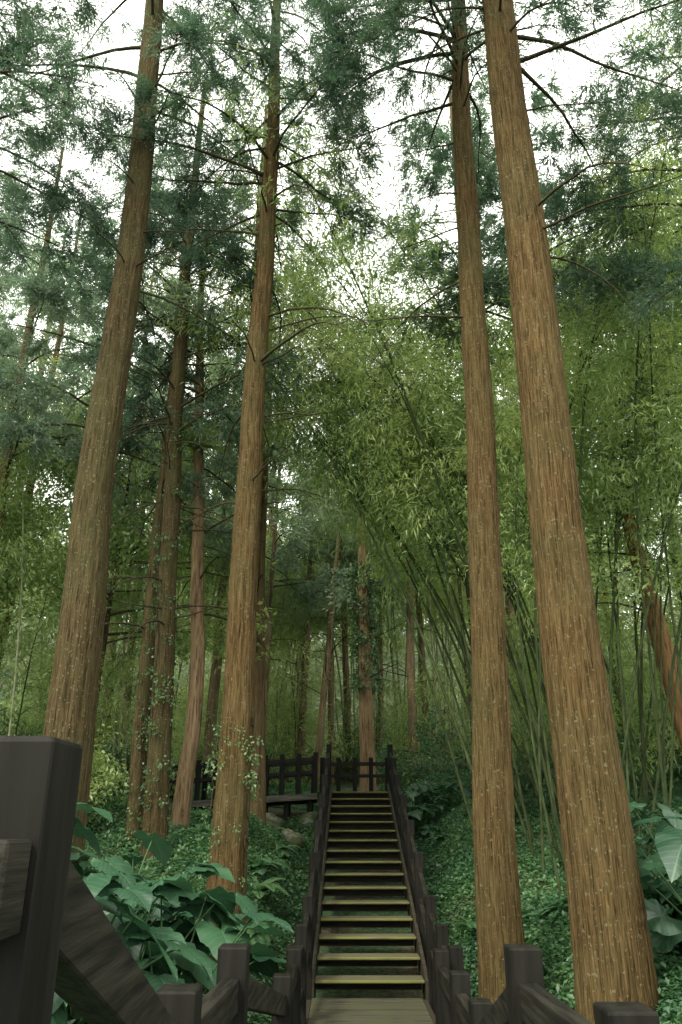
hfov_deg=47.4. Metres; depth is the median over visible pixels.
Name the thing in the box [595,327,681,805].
bamboo
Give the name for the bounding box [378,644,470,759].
bamboo
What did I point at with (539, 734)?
bamboo
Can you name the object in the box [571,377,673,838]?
bamboo
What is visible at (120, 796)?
shrub
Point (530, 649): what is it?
bamboo
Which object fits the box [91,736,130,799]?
shrub
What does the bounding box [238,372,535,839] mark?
bamboo
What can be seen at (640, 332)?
bamboo
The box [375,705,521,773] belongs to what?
shrub
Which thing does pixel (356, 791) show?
wooden deck
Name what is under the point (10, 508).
bamboo
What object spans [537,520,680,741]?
bamboo
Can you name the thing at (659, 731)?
shrub
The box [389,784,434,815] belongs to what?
elephant ear plant
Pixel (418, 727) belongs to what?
shrub
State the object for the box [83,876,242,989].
elephant ear plant
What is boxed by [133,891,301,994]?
elephant ear plant
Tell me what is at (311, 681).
bamboo
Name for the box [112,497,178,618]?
bamboo
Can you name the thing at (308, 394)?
bamboo
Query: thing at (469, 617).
bamboo
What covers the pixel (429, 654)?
bamboo
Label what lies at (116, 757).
shrub
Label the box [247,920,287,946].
plant
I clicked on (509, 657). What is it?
bamboo
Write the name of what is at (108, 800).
fern
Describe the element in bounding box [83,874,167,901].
elephant ear plant
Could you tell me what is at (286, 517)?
cedar tree
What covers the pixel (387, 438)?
bamboo
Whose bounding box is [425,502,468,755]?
bamboo
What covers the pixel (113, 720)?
shrub
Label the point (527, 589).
bamboo
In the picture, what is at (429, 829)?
fern
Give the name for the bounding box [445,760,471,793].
elephant ear plant
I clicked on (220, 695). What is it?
bamboo
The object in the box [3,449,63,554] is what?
bamboo
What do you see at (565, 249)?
broadleaf tree
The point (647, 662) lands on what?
bamboo
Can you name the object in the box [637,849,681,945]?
elephant ear plant
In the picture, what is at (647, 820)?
elephant ear plant
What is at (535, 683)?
bamboo
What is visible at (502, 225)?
cedar tree
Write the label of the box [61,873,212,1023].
elephant ear plant
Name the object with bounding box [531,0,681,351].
cedar tree
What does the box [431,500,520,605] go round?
bamboo
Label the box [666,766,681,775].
fern
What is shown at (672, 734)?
bamboo
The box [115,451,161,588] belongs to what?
bamboo
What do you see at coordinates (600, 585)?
bamboo
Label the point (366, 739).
cedar tree
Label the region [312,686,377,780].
bamboo
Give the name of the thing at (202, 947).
elephant ear plant
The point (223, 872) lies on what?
elephant ear plant
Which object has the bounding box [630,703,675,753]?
shrub
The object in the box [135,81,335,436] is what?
cedar tree
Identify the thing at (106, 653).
bamboo
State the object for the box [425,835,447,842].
fern
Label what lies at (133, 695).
bamboo
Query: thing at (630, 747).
shrub
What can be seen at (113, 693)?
bamboo
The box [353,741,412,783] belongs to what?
shrub
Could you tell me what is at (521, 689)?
bamboo
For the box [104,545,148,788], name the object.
bamboo
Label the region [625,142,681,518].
broadleaf tree
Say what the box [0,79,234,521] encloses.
cedar tree
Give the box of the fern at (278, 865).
[258,859,285,868]
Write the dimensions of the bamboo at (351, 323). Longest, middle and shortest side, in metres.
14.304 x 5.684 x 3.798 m
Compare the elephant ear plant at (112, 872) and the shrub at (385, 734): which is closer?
the elephant ear plant at (112, 872)
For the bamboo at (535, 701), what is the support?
on the ground at (346, 786)
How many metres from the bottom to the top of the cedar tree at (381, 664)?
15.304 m
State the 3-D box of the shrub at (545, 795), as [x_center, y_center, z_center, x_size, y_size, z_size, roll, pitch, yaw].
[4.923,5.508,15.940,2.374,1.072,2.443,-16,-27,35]
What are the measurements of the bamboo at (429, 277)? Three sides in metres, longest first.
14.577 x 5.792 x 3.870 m
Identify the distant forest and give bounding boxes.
[0,502,681,750]
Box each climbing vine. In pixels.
[116,557,159,845]
[134,419,189,852]
[195,717,263,929]
[342,559,384,698]
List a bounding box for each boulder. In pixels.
[266,816,284,827]
[266,820,281,830]
[280,829,293,834]
[285,833,303,851]
[290,832,304,839]
[298,812,317,826]
[300,817,313,828]
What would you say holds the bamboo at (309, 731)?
on the ground at (346, 786)
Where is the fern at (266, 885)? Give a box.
[249,876,288,898]
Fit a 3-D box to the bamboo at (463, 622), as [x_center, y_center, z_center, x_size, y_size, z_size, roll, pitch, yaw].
[0.249,-0.515,18.262,5.799,15.912,3.545,-14,-23,5]
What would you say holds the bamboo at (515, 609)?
on the ground at (346, 786)
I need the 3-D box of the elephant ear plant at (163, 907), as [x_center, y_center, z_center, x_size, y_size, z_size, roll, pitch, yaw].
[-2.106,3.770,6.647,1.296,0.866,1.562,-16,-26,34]
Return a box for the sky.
[0,0,681,631]
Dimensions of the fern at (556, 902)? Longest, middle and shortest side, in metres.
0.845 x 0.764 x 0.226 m
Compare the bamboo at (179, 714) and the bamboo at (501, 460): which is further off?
the bamboo at (179, 714)
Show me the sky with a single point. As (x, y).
(132, 9)
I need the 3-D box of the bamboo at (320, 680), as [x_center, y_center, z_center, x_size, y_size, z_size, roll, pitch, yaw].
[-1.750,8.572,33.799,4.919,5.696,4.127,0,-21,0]
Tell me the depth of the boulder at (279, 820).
18.66 m
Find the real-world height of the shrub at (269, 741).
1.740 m
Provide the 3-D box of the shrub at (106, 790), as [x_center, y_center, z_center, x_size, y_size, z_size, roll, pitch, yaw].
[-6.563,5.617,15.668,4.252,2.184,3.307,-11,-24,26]
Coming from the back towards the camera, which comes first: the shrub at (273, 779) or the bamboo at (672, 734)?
the shrub at (273, 779)
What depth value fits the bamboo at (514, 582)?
38.19 m
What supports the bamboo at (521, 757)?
on the ground at (346, 786)
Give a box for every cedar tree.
[0,0,145,299]
[0,0,295,863]
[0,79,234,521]
[0,120,140,538]
[0,165,36,470]
[0,191,120,663]
[0,216,102,606]
[0,264,32,537]
[30,256,205,615]
[43,334,274,782]
[45,203,286,845]
[47,71,314,864]
[47,276,244,664]
[64,344,211,766]
[69,0,425,976]
[74,256,187,746]
[86,172,300,830]
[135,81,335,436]
[150,306,299,785]
[182,205,333,822]
[186,423,235,671]
[210,449,345,735]
[246,0,606,1003]
[256,0,681,1023]
[265,335,335,738]
[265,445,326,718]
[265,467,396,786]
[265,477,357,782]
[288,358,423,790]
[291,467,397,783]
[301,449,402,779]
[344,417,467,769]
[344,466,427,767]
[357,60,681,381]
[370,63,580,404]
[387,508,467,754]
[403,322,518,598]
[433,380,531,724]
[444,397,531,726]
[445,172,644,421]
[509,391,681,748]
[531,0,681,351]
[589,323,681,609]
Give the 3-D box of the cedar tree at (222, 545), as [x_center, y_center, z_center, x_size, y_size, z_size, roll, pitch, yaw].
[-5.441,0.144,23.990,6.019,17.512,6.402,0,-22,0]
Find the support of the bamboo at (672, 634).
on the ground at (346, 786)
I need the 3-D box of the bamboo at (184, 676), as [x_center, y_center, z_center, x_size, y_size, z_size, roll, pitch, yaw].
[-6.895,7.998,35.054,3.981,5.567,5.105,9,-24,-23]
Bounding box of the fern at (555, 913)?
[538,904,568,919]
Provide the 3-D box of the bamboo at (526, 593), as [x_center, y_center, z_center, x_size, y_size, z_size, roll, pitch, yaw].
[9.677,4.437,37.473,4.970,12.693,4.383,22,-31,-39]
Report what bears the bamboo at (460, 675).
on the ground at (346, 786)
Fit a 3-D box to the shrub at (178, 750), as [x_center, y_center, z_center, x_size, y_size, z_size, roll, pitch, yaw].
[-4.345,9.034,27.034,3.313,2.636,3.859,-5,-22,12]
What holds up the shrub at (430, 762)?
on the ground at (346, 786)
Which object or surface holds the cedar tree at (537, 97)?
on the ground at (346, 786)
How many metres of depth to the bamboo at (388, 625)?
34.22 m
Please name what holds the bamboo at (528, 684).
on the ground at (346, 786)
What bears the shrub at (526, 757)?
on the ground at (346, 786)
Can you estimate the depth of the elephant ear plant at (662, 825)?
9.40 m
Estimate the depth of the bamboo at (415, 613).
34.31 m
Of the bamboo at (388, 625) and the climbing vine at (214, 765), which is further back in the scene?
the bamboo at (388, 625)
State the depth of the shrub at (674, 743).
17.52 m
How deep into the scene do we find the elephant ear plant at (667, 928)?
7.47 m
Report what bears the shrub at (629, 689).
on the ground at (346, 786)
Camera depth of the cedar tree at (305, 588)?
27.57 m
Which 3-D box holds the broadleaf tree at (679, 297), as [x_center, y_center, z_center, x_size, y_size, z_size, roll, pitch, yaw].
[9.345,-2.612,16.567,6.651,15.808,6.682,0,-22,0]
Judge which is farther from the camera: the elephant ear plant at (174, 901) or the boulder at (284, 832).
the boulder at (284, 832)
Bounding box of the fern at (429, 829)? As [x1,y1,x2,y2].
[415,822,444,834]
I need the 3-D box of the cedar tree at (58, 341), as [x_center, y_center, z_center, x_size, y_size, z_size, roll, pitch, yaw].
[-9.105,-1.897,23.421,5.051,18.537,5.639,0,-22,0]
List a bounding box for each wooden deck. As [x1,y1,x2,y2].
[169,793,319,822]
[306,998,435,1023]
[318,791,388,815]
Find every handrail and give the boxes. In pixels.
[0,736,301,1023]
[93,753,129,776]
[170,752,317,800]
[170,756,312,800]
[287,744,330,1023]
[320,758,387,790]
[387,744,463,1013]
[433,944,659,1023]
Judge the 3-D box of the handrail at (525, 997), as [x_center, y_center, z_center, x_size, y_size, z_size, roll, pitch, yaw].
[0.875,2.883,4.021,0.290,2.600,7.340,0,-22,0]
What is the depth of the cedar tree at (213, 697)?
26.68 m
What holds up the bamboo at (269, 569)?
on the ground at (346, 786)
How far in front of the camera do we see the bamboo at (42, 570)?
24.02 m
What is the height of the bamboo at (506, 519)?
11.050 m
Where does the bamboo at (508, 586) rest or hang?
on the ground at (346, 786)
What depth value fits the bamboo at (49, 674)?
18.81 m
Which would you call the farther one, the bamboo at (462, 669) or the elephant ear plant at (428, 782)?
the bamboo at (462, 669)
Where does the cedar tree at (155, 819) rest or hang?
on the ground at (346, 786)
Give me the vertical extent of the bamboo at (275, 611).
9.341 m
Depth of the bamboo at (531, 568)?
34.23 m
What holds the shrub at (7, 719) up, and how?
on the ground at (346, 786)
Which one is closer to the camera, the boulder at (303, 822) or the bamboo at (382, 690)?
the boulder at (303, 822)
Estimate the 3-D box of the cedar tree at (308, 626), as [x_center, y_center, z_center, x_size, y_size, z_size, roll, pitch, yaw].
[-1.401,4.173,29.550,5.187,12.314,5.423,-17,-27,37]
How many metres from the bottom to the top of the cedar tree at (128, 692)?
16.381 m
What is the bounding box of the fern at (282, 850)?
[260,838,303,864]
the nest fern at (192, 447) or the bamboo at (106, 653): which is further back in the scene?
the bamboo at (106, 653)
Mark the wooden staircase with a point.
(360, 803)
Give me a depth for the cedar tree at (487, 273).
18.36 m
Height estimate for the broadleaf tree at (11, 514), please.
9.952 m
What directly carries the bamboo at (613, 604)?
on the ground at (346, 786)
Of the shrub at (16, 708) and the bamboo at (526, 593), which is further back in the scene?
the bamboo at (526, 593)
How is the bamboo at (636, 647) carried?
on the ground at (346, 786)
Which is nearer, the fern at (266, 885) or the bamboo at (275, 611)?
the fern at (266, 885)
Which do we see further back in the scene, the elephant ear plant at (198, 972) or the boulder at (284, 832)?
the boulder at (284, 832)
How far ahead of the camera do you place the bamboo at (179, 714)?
28.30 m
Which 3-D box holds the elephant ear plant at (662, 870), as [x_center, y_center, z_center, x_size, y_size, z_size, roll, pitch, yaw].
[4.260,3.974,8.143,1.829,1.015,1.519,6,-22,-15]
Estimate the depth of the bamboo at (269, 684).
28.04 m
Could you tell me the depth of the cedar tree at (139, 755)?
15.28 m
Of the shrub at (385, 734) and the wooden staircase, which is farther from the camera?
the shrub at (385, 734)
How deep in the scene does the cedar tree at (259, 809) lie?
18.98 m
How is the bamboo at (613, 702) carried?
on the ground at (346, 786)
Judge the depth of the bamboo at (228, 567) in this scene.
27.83 m
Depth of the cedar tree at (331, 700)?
30.11 m
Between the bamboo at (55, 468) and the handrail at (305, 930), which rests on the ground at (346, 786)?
the bamboo at (55, 468)
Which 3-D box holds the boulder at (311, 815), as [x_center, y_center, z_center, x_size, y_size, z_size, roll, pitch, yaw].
[-0.802,7.630,19.151,0.469,0.424,0.671,-5,-10,12]
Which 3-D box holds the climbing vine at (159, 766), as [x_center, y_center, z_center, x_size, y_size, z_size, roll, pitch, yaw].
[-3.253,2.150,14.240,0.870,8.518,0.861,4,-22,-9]
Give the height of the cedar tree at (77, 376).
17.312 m
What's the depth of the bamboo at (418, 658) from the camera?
36.62 m
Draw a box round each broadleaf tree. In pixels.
[0,373,284,698]
[0,394,69,612]
[105,384,236,644]
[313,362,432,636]
[344,302,532,661]
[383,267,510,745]
[450,246,681,579]
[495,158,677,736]
[546,135,681,605]
[571,148,681,513]
[610,286,681,539]
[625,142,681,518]
[628,69,681,401]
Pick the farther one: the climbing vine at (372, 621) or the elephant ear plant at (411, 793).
the climbing vine at (372, 621)
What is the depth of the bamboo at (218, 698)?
31.59 m
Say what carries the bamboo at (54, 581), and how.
on the ground at (346, 786)
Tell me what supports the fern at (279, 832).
on the ground at (346, 786)
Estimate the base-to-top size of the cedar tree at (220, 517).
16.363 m
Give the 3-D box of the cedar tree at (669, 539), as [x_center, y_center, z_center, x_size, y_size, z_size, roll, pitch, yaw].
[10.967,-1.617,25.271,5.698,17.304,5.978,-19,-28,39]
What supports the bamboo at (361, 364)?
on the ground at (346, 786)
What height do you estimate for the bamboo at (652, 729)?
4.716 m
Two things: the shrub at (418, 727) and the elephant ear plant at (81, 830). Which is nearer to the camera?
the elephant ear plant at (81, 830)
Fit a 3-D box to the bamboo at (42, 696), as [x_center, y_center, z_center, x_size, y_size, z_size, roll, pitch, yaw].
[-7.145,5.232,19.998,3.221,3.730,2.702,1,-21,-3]
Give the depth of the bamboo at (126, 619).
19.46 m
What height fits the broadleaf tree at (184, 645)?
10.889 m
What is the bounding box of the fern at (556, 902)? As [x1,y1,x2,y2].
[544,898,567,909]
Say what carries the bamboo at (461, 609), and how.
on the ground at (346, 786)
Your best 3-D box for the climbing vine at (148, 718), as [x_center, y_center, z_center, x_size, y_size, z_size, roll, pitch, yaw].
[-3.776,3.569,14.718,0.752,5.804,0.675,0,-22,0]
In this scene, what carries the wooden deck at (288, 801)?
on the ground at (346, 786)
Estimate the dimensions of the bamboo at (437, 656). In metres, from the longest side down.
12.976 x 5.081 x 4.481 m
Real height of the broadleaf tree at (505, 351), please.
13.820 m
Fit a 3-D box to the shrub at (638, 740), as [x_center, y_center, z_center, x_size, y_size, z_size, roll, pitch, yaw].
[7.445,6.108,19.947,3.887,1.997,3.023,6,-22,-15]
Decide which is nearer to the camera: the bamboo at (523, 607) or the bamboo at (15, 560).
the bamboo at (15, 560)
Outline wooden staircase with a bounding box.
[311,783,428,1001]
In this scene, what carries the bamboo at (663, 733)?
on the ground at (346, 786)
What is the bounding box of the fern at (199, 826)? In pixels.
[178,824,211,837]
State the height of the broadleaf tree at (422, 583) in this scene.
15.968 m
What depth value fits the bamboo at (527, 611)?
16.52 m
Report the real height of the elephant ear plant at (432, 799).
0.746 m
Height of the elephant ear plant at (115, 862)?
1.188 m
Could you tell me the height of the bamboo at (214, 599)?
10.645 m
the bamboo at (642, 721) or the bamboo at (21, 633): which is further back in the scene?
the bamboo at (21, 633)
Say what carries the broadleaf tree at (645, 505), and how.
on the ground at (346, 786)
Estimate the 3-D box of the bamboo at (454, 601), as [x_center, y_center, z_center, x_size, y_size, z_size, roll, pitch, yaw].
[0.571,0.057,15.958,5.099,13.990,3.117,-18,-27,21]
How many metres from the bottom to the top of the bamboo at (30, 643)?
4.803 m
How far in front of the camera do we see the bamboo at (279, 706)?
33.31 m
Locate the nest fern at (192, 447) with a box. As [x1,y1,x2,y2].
[182,417,231,461]
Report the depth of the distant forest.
49.20 m
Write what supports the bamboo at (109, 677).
on the ground at (346, 786)
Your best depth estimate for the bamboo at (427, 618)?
33.25 m
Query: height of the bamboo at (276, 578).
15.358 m
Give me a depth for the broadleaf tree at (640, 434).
15.66 m
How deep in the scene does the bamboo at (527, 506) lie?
17.40 m
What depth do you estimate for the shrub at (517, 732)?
23.25 m
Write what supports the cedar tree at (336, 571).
on the ground at (346, 786)
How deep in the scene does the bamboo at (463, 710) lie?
31.76 m
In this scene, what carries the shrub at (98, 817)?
on the ground at (346, 786)
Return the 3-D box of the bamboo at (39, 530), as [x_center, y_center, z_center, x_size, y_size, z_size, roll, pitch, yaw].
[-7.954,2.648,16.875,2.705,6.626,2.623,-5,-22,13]
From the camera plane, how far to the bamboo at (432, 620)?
17.83 m
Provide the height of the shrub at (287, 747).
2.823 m
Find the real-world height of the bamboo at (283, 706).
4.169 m
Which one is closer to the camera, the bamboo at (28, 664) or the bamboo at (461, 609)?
the bamboo at (28, 664)
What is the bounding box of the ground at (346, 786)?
[0,636,681,1023]
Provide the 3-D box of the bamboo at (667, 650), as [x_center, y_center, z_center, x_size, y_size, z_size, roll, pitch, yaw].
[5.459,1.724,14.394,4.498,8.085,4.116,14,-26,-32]
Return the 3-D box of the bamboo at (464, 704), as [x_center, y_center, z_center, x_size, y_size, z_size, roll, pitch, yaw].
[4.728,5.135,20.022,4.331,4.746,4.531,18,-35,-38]
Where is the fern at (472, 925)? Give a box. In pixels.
[456,919,476,938]
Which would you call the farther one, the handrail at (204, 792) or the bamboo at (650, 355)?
the handrail at (204, 792)
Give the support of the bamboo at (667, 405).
on the ground at (346, 786)
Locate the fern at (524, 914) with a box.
[521,909,528,920]
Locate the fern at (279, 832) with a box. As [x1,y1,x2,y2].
[273,827,287,838]
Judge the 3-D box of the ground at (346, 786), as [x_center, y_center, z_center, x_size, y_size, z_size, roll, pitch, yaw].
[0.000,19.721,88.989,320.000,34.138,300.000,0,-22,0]
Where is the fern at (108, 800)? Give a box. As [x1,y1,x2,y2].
[94,796,115,807]
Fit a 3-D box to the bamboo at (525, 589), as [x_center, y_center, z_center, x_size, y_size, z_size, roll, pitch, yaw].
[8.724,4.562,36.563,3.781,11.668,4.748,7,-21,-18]
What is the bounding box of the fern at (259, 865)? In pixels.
[247,853,290,874]
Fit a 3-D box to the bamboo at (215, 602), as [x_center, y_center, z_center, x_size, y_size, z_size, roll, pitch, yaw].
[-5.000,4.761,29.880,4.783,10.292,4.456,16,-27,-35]
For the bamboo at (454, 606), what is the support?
on the ground at (346, 786)
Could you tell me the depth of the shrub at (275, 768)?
25.77 m
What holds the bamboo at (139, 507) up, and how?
on the ground at (346, 786)
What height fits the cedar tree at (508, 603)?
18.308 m
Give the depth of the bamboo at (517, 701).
17.18 m
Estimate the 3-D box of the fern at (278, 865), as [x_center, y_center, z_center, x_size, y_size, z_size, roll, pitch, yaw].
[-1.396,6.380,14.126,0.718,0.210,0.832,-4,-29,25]
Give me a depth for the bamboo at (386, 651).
41.03 m
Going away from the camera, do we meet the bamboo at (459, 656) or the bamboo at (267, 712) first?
the bamboo at (459, 656)
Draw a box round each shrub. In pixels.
[0,675,118,736]
[0,708,42,735]
[14,721,129,818]
[41,726,130,794]
[86,795,124,829]
[89,764,128,805]
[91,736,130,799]
[94,765,128,807]
[95,699,133,742]
[171,731,218,777]
[173,711,203,757]
[180,743,309,785]
[215,740,310,782]
[265,730,309,781]
[269,756,287,786]
[306,725,399,782]
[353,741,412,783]
[355,718,451,756]
[356,711,469,753]
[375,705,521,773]
[375,739,469,783]
[395,729,466,760]
[438,686,546,757]
[511,738,542,790]
[512,714,550,747]
[512,723,641,799]
[514,753,637,806]
[519,745,554,781]
[550,736,649,766]
[612,669,650,713]
[616,722,665,752]
[618,738,678,763]
[627,684,665,711]
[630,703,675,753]
[634,703,679,752]
[660,703,681,755]
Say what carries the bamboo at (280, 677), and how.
on the ground at (346, 786)
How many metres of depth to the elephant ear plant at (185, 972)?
8.35 m
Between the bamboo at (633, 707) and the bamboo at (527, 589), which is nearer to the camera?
the bamboo at (633, 707)
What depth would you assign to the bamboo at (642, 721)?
14.49 m
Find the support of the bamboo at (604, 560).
on the ground at (346, 786)
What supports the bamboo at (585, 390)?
on the ground at (346, 786)
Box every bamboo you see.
[0,360,68,552]
[0,409,70,735]
[0,464,37,637]
[0,491,56,624]
[0,549,125,756]
[0,608,137,755]
[0,610,56,735]
[1,372,73,588]
[1,468,68,723]
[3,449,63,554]
[4,335,85,559]
[5,649,109,768]
[6,630,133,789]
[11,630,181,799]
[11,646,52,733]
[13,551,47,697]
[32,511,68,651]
[36,578,135,743]
[38,387,155,611]
[59,492,141,747]
[60,453,156,621]
[92,242,471,826]
[96,505,145,744]
[96,660,184,801]
[97,650,136,733]
[102,544,189,800]
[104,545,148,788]
[105,394,204,794]
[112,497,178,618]
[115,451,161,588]
[123,673,216,785]
[128,683,206,762]
[136,503,213,742]
[156,9,562,864]
[165,301,471,774]
[172,560,229,733]
[172,685,220,783]
[173,678,223,753]
[174,635,221,739]
[176,473,280,652]
[176,572,210,666]
[179,236,471,685]
[182,550,269,659]
[184,667,296,756]
[190,496,287,640]
[194,243,521,825]
[195,261,542,667]
[200,642,307,759]
[203,384,471,720]
[204,496,229,657]
[204,669,267,740]
[205,328,530,848]
[211,525,290,637]
[216,172,545,693]
[216,254,557,800]
[216,685,272,741]
[221,277,471,668]
[222,324,564,869]
[222,578,315,667]
[223,661,313,752]
[225,357,471,758]
[235,255,543,676]
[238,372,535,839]
[241,175,534,857]
[243,232,546,705]
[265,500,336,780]
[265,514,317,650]
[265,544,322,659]
[265,550,285,662]
[265,632,357,778]
[265,684,325,754]
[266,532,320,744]
[266,682,318,753]
[267,475,290,732]
[267,477,349,768]
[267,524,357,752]
[267,640,351,754]
[267,663,343,757]
[268,313,553,762]
[268,368,551,751]
[268,682,347,783]
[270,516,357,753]
[271,442,538,797]
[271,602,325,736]
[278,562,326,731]
[279,105,530,545]
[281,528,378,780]
[286,284,660,813]
[296,336,554,827]
[298,369,535,653]
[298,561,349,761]
[309,623,357,685]
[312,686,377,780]
[315,319,538,644]
[318,288,560,824]
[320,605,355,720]
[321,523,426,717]
[322,662,427,783]
[326,446,439,745]
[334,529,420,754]
[336,594,395,673]
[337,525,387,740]
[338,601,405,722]
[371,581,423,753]
[372,464,440,763]
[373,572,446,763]
[374,668,450,758]
[376,551,447,699]
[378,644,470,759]
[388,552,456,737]
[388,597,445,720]
[389,505,467,754]
[391,681,459,734]
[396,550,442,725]
[404,609,441,711]
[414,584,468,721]
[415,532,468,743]
[418,490,464,732]
[422,503,452,732]
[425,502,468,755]
[430,585,550,764]
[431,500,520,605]
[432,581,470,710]
[433,632,508,745]
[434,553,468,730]
[434,559,507,638]
[435,516,454,732]
[436,549,467,630]
[437,470,467,732]
[441,412,626,791]
[441,626,551,782]
[443,322,585,898]
[448,524,462,728]
[454,244,604,566]
[466,289,596,573]
[466,549,533,615]
[467,547,675,773]
[494,123,681,875]
[496,243,642,580]
[497,222,681,875]
[501,405,602,578]
[503,149,681,530]
[503,510,537,699]
[503,559,537,703]
[504,527,534,664]
[506,572,634,780]
[509,650,543,738]
[511,511,534,600]
[512,517,538,625]
[513,613,649,783]
[522,520,610,625]
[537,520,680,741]
[549,107,681,699]
[567,220,681,705]
[571,0,681,805]
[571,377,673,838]
[572,315,681,610]
[573,412,632,687]
[574,202,681,816]
[575,339,681,816]
[586,521,631,609]
[592,279,681,812]
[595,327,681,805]
[595,546,681,772]
[597,349,681,724]
[597,605,673,734]
[605,631,681,743]
[608,553,681,793]
[620,378,681,769]
[621,587,681,753]
[626,328,681,493]
[633,319,681,529]
[638,411,681,809]
[641,480,681,808]
[647,376,681,854]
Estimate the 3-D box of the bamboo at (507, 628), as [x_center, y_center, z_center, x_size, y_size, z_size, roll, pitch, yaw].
[0.882,0.928,14.759,5.932,11.386,3.292,-9,-23,7]
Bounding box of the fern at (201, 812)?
[190,810,212,819]
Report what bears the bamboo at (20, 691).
on the ground at (346, 786)
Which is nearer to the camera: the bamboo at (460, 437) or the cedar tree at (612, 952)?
the cedar tree at (612, 952)
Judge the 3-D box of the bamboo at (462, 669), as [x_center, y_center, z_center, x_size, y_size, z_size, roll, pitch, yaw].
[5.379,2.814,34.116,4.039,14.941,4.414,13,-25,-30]
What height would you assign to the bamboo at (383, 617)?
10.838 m
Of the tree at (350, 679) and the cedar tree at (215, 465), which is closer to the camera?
the cedar tree at (215, 465)
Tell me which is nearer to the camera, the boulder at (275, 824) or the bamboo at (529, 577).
the boulder at (275, 824)
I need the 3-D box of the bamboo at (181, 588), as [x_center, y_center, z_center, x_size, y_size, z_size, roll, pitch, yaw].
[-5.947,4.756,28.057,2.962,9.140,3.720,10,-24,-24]
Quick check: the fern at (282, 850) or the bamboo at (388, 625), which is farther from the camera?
the bamboo at (388, 625)
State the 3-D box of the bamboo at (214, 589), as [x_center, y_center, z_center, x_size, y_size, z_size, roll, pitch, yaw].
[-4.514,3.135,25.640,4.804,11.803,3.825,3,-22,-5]
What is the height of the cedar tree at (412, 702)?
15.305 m
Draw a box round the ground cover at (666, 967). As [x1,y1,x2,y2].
[61,713,681,1023]
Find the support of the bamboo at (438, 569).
on the ground at (346, 786)
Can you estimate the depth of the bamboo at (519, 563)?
14.41 m
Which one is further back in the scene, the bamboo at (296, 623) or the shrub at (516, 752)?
the bamboo at (296, 623)
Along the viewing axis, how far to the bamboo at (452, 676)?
37.56 m
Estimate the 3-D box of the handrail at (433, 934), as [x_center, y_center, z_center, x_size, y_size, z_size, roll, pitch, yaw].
[1.193,5.827,13.568,0.133,4.454,12.412,0,-22,1]
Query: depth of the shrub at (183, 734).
34.64 m
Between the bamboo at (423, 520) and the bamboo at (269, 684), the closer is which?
the bamboo at (423, 520)
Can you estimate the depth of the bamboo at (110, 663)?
27.02 m
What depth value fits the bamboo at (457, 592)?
34.35 m
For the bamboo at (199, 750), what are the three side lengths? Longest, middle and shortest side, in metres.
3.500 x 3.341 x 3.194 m
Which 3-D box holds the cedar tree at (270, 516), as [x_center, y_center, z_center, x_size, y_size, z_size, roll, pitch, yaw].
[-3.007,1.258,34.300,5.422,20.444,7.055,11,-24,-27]
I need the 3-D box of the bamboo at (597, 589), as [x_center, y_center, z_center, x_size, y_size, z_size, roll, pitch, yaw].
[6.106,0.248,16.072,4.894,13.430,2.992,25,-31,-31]
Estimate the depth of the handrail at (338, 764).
21.42 m
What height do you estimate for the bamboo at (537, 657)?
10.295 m
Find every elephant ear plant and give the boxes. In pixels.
[51,896,160,1023]
[52,926,204,1023]
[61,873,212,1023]
[70,830,211,943]
[71,818,100,858]
[71,852,234,922]
[73,802,112,829]
[78,855,135,887]
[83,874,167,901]
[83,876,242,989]
[97,874,293,991]
[99,870,149,884]
[114,894,175,943]
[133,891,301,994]
[134,866,218,924]
[135,903,215,973]
[168,906,246,982]
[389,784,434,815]
[406,779,445,799]
[407,795,451,826]
[417,780,460,808]
[436,780,471,805]
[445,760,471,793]
[628,801,681,907]
[633,816,681,828]
[635,819,681,849]
[635,825,681,903]
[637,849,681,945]
[639,851,681,932]
[639,868,681,915]
[640,873,681,953]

